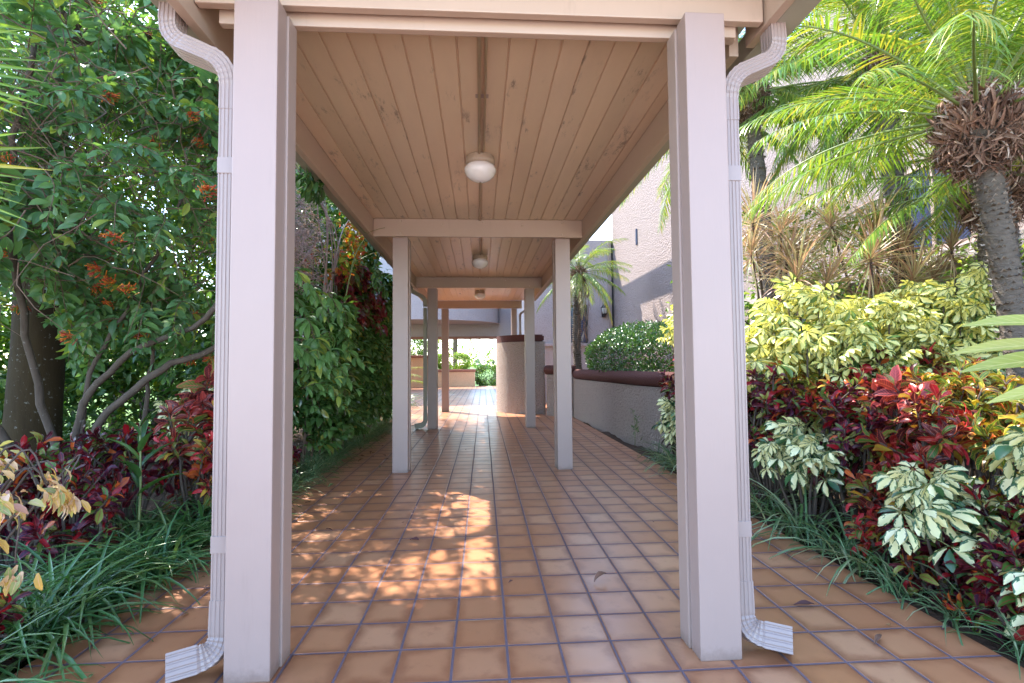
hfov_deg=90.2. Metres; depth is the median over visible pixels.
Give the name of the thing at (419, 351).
box hedge
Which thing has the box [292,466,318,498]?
grass tuft
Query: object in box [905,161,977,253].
window
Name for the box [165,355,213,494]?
croton
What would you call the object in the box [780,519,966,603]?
grass tuft
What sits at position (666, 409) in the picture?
schefflera
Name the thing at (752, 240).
dracaena
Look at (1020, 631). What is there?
croton
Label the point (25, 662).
ground
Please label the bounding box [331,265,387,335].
red shrub
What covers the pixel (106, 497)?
croton
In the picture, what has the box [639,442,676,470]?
grass tuft
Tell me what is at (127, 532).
grass tuft
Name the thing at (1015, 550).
croton
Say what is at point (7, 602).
croton
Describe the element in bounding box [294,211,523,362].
passage building
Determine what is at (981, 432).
croton
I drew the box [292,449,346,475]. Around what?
grass tuft
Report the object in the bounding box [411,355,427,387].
planter box
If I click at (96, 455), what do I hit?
croton
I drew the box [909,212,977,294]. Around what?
dracaena
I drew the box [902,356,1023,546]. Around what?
croton
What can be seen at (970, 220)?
date palm
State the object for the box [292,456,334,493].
grass tuft
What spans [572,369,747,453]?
planter wall
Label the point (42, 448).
croton
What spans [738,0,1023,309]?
date palm
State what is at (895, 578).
grass tuft
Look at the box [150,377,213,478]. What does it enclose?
schefflera
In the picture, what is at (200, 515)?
grass tuft
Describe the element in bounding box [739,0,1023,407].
date palm
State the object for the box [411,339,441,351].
distant tree
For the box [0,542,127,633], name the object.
grass tuft
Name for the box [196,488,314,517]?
grass tuft
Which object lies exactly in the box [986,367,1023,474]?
croton
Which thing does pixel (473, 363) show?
distant tree
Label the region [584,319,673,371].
clipped hedge
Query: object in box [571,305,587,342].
window
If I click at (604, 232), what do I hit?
sky
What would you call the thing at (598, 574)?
fallen leaf
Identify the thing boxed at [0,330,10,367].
background tree
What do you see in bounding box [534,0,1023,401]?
stucco building
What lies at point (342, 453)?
grass tuft
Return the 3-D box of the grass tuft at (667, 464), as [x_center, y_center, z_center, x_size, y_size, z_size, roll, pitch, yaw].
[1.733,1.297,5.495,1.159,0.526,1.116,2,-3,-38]
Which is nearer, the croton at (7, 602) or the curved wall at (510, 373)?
the croton at (7, 602)
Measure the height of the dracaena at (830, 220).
3.154 m
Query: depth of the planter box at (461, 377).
25.92 m
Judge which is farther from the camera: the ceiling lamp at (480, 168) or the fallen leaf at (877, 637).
the ceiling lamp at (480, 168)
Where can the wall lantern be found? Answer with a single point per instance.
(604, 311)
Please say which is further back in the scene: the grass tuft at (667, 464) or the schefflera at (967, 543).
the grass tuft at (667, 464)
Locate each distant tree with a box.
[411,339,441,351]
[438,341,495,371]
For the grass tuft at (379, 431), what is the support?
on the path
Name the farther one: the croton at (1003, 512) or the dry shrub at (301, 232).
the dry shrub at (301, 232)
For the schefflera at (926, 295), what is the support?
on the planting bed ground at (983, 641)
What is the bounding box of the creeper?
[295,161,377,460]
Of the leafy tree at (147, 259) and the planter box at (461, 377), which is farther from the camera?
the planter box at (461, 377)
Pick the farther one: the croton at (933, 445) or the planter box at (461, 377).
the planter box at (461, 377)
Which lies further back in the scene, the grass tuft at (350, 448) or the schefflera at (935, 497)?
the grass tuft at (350, 448)
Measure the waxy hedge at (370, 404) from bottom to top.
3.495 m
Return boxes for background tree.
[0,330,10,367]
[1,201,139,421]
[3,171,212,429]
[166,242,312,369]
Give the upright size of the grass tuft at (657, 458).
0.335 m
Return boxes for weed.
[629,408,645,441]
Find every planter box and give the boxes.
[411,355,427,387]
[438,369,475,386]
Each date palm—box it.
[438,339,482,365]
[536,238,633,368]
[619,32,853,233]
[670,0,919,307]
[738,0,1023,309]
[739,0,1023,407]
[776,33,1023,385]
[812,0,1023,273]
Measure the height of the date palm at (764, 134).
6.241 m
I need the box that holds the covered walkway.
[150,0,821,682]
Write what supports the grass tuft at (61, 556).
on the planting bed ground at (298, 441)
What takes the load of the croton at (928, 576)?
on the planting bed ground at (983, 641)
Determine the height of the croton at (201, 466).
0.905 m
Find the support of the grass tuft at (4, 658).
on the planting bed ground at (298, 441)
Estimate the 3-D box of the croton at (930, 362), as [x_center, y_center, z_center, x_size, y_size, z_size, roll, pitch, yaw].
[3.275,0.635,3.826,0.677,1.268,0.482,1,-3,-35]
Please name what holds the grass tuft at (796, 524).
on the planting bed ground at (983, 641)
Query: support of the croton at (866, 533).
on the planting bed ground at (983, 641)
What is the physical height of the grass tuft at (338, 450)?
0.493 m
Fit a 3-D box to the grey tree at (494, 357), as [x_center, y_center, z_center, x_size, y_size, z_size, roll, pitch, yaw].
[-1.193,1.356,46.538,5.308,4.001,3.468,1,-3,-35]
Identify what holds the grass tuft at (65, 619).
on the planting bed ground at (298, 441)
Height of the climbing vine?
2.953 m
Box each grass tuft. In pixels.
[0,515,178,608]
[0,526,196,682]
[0,528,205,673]
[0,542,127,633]
[0,554,160,682]
[0,565,84,662]
[0,593,106,682]
[24,505,211,584]
[25,496,210,623]
[38,499,211,588]
[78,484,200,551]
[95,487,314,553]
[167,489,211,549]
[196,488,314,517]
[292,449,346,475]
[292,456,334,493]
[292,457,325,487]
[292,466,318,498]
[293,454,348,484]
[298,441,360,466]
[300,439,364,458]
[300,450,329,463]
[306,442,356,477]
[308,439,364,458]
[335,436,369,452]
[345,435,379,448]
[350,427,379,444]
[352,427,384,442]
[367,420,391,434]
[369,418,391,436]
[374,420,391,430]
[411,393,422,407]
[628,439,671,461]
[634,441,675,472]
[638,446,676,476]
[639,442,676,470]
[749,476,786,510]
[749,478,864,563]
[749,483,855,516]
[750,489,863,559]
[752,497,941,581]
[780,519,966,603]
[806,540,965,615]
[864,566,1022,645]
[937,583,1023,675]
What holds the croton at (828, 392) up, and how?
on the planting bed ground at (983, 641)
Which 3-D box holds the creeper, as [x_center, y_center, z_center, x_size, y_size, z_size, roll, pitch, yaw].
[-2.231,-0.460,5.941,0.885,3.704,3.640,-1,-3,2]
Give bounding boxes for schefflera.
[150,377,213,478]
[651,395,676,465]
[656,304,745,365]
[745,272,907,504]
[751,416,874,532]
[809,293,972,425]
[870,279,1005,473]
[871,460,1017,600]
[935,261,1023,490]
[952,528,1023,635]
[984,426,1023,518]
[994,567,1023,606]
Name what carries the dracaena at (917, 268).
on the planting bed ground at (983, 641)
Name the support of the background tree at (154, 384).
on the planting bed ground at (298, 441)
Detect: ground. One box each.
[0,421,380,674]
[1,367,494,678]
[583,415,1023,667]
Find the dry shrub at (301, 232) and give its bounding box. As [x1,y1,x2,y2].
[190,172,339,329]
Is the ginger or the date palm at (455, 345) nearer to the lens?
the ginger
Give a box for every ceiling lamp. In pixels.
[464,152,495,182]
[472,254,487,268]
[474,290,484,299]
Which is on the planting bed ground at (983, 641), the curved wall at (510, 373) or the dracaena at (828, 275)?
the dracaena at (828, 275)
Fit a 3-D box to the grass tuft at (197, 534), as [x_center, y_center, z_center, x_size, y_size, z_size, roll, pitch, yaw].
[-1.960,1.240,2.850,0.996,0.611,1.132,-1,-3,2]
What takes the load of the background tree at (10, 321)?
on the ground at (25, 662)
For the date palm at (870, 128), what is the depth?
6.55 m
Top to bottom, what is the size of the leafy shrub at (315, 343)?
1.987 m
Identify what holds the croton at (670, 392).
on the planting bed ground at (983, 641)
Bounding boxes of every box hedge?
[411,340,427,354]
[438,351,470,368]
[475,364,495,385]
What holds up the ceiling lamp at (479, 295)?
attached to the covered walkway
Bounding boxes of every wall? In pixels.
[496,334,545,413]
[544,365,575,416]
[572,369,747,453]
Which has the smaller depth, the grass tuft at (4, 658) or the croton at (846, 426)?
the grass tuft at (4, 658)
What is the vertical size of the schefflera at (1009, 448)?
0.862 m
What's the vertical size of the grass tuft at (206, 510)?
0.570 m
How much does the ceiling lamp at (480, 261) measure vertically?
0.191 m
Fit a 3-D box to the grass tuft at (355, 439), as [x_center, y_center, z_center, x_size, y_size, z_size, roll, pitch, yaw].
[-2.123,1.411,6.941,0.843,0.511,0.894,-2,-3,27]
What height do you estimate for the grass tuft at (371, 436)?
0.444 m
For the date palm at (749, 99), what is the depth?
6.75 m
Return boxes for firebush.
[0,0,334,514]
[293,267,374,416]
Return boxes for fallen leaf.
[594,571,605,581]
[794,600,813,604]
[874,634,881,643]
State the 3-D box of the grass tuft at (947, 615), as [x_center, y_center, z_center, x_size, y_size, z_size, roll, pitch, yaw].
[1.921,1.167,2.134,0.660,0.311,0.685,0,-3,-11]
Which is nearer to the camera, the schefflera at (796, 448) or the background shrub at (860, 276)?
the schefflera at (796, 448)
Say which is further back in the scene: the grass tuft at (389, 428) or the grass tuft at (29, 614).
the grass tuft at (389, 428)
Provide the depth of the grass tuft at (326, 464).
5.62 m
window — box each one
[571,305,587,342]
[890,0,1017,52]
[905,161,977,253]
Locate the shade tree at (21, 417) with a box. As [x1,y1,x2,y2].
[0,0,342,492]
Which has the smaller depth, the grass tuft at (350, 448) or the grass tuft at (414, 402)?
the grass tuft at (350, 448)
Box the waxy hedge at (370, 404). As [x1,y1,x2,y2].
[292,164,392,465]
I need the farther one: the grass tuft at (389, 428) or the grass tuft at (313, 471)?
the grass tuft at (389, 428)
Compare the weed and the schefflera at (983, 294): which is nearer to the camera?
the schefflera at (983, 294)
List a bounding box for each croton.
[0,431,80,568]
[0,440,90,596]
[0,586,35,659]
[1,444,137,571]
[60,420,200,532]
[152,398,213,526]
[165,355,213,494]
[292,446,301,473]
[657,356,675,449]
[746,363,810,509]
[754,356,827,506]
[798,375,903,527]
[799,362,900,518]
[819,348,908,498]
[842,451,950,576]
[853,365,964,473]
[855,383,982,563]
[883,505,980,601]
[887,363,960,470]
[902,342,995,474]
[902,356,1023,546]
[937,478,1023,604]
[940,530,1023,645]
[957,399,1023,515]
[961,528,1023,649]
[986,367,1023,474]
[1002,559,1023,641]
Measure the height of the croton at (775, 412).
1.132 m
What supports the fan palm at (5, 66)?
on the planting bed ground at (298, 441)
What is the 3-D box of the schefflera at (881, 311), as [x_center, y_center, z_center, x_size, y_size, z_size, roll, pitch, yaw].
[3.069,0.445,4.245,1.199,1.694,1.194,-3,-4,44]
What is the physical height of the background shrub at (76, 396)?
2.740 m
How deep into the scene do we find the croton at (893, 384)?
3.08 m
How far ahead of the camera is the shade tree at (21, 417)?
4.61 m
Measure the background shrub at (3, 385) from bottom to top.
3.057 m
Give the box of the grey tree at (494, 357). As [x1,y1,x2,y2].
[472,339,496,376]
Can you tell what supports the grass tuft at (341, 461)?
on the planting bed ground at (298, 441)
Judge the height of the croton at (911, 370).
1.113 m
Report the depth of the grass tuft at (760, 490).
3.95 m
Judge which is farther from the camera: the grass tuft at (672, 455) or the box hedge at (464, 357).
the box hedge at (464, 357)
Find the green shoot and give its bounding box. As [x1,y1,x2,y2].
[108,406,185,536]
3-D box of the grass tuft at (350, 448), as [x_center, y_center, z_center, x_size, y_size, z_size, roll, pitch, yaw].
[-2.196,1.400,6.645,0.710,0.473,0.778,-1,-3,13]
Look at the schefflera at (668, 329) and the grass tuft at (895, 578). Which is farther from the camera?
the schefflera at (668, 329)
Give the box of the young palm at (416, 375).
[411,367,422,384]
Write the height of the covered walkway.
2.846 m
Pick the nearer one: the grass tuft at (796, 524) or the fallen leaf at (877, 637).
the fallen leaf at (877, 637)
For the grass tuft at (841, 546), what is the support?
on the planting bed ground at (983, 641)
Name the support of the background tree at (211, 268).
on the ground at (25, 662)
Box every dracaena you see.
[741,167,839,372]
[745,223,881,415]
[793,175,945,299]
[817,196,933,297]
[838,232,975,308]
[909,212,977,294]
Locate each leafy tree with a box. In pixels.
[0,17,341,402]
[136,147,391,435]
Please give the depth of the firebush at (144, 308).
3.54 m
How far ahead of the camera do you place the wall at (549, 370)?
10.90 m
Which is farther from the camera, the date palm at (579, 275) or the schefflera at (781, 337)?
the date palm at (579, 275)
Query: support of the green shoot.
on the planting bed ground at (298, 441)
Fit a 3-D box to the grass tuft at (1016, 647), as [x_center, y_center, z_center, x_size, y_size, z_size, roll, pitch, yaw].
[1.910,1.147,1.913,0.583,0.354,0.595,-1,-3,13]
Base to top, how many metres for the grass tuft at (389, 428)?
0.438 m
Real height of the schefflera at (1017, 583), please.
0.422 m
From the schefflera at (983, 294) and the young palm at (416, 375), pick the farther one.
the young palm at (416, 375)
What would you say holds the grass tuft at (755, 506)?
on the planting bed ground at (983, 641)
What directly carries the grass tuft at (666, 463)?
on the planting bed ground at (983, 641)
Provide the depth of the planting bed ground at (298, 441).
4.16 m
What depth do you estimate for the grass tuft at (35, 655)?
1.95 m
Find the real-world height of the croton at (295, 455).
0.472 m
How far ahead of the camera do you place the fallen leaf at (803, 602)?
2.30 m
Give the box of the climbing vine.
[295,168,388,462]
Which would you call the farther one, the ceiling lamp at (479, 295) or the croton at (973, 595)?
the ceiling lamp at (479, 295)
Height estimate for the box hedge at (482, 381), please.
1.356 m
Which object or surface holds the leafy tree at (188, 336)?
on the planting bed ground at (298, 441)
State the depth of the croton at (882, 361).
3.91 m
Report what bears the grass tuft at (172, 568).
on the planting bed ground at (298, 441)
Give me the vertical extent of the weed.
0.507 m
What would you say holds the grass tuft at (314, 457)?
on the planting bed ground at (298, 441)
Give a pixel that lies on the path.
(380, 594)
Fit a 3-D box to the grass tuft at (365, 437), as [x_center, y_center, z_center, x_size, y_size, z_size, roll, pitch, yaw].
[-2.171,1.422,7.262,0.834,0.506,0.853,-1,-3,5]
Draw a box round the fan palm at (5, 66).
[0,1,51,232]
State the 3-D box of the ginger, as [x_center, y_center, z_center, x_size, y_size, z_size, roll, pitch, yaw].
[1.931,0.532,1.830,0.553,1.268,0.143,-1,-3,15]
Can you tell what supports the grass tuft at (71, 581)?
on the planting bed ground at (298, 441)
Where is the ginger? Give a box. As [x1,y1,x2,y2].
[949,314,1023,417]
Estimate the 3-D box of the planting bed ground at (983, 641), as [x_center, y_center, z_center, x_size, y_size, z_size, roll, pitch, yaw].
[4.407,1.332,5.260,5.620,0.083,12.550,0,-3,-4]
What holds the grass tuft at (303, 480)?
on the planting bed ground at (298, 441)
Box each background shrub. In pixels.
[0,265,302,465]
[0,336,161,456]
[659,189,1023,416]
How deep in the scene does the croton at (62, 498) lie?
1.61 m
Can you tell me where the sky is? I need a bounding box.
[0,3,815,367]
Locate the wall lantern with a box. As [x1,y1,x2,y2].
[601,305,608,316]
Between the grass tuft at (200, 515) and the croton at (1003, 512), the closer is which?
the croton at (1003, 512)
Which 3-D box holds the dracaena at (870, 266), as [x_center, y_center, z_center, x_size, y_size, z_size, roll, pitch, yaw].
[3.444,-0.031,4.895,1.037,2.684,0.931,0,-3,-20]
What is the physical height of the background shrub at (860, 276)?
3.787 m
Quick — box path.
[2,386,1023,682]
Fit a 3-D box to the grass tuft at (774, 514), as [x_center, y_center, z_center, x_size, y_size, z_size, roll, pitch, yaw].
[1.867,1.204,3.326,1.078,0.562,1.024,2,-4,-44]
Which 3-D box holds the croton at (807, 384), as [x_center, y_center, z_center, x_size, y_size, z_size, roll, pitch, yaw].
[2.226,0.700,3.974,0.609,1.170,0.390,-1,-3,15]
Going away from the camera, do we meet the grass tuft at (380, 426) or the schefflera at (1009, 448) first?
the schefflera at (1009, 448)
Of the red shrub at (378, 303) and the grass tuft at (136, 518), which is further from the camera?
the red shrub at (378, 303)
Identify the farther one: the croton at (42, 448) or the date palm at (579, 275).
the date palm at (579, 275)

